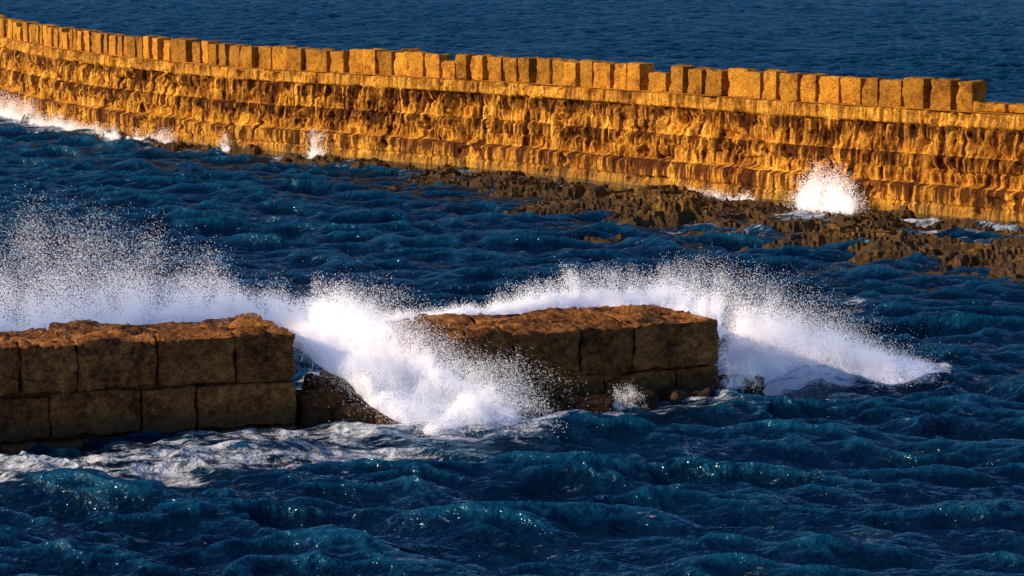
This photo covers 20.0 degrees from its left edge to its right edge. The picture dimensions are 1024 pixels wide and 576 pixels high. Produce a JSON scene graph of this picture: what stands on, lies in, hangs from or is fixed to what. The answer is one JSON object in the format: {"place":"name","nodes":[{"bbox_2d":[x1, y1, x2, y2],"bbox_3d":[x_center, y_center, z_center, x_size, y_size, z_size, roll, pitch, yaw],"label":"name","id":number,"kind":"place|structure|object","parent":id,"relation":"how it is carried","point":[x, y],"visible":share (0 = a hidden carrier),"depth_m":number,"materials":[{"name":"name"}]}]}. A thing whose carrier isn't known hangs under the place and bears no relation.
{"place":"outdoors","nodes":[
{"label":"outdoors","id":0,"kind":"place"},
{"bbox_2d":[0,0,1023,575],"bbox_3d":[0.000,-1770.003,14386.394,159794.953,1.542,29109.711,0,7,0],"label":"sea","id":1,"kind":"structure","parent":0,"point":[806,474],"depth_m":91.63,"materials":[{"name":"liquid"}]},
{"bbox_2d":[0,313,297,454],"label":"stone breakwater","id":2,"kind":"object","parent":1,"relation":"in","point":[61,387],"visible":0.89,"depth_m":80.61,"materials":[{"name":"brown stone"}]},
{"bbox_2d":[0,311,305,346],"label":"breaking wave","id":3,"kind":"object","parent":1,"relation":"on","point":[140,315],"visible":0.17,"depth_m":84.71,"materials":[{"name":"white liquid"}]},
{"bbox_2d":[0,184,355,361],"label":"sea spray","id":4,"kind":"object","parent":1,"relation":"on","point":[196,316],"visible":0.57,"depth_m":84.66,"materials":[{"name":"white liquid"}]},
{"bbox_2d":[294,321,499,435],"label":"breaking wave","id":5,"kind":"object","parent":1,"relation":"on","point":[372,403],"visible":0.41,"depth_m":81.98,"materials":[{"name":"white liquid"}]},
{"bbox_2d":[262,272,587,440],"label":"sea spray","id":6,"kind":"object","parent":1,"relation":"on","point":[352,325],"visible":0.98,"depth_m":82.58,"materials":[{"name":"white liquid"}]},
{"bbox_2d":[0,91,871,214],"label":"sea spray","id":7,"kind":"object","parent":1,"relation":"on","point":[832,205],"visible":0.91,"depth_m":143.57,"materials":[{"name":"white liquid"}]},
{"bbox_2d":[0,14,1023,227],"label":"seawall","id":8,"kind":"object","parent":1,"relation":"in","point":[944,148],"visible":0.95,"depth_m":161.58,"materials":[{"name":"stone"}]},
{"bbox_2d":[11,112,1023,282],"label":"rocky reef","id":9,"kind":"object","parent":1,"relation":"in","point":[661,206],"visible":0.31,"depth_m":138.16},
{"bbox_2d":[319,304,719,405],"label":"stone breakwater","id":10,"kind":"object","parent":1,"relation":"in","point":[656,349],"visible":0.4,"depth_m":86.25,"materials":[{"name":"brown stone"}]},
{"bbox_2d":[294,373,764,427],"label":"fallen boulders","id":11,"kind":"object","parent":1,"relation":"in","point":[313,402],"visible":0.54,"depth_m":83.58,"materials":[{"name":"stone"}]},
{"bbox_2d":[507,302,727,337],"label":"breaking wave","id":12,"kind":"object","parent":1,"relation":"on","point":[719,330],"visible":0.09,"depth_m":91.84,"materials":[{"name":"white liquid"}]},
{"bbox_2d":[376,246,969,412],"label":"sea spray","id":13,"kind":"object","parent":1,"relation":"on","point":[875,365],"visible":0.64,"depth_m":90.78,"materials":[{"name":"white liquid"}]},
{"bbox_2d":[736,340,882,381],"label":"breaking wave","id":14,"kind":"object","parent":1,"relation":"on","point":[768,370],"visible":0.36,"depth_m":90.48,"materials":[{"name":"white liquid"}]}
]}

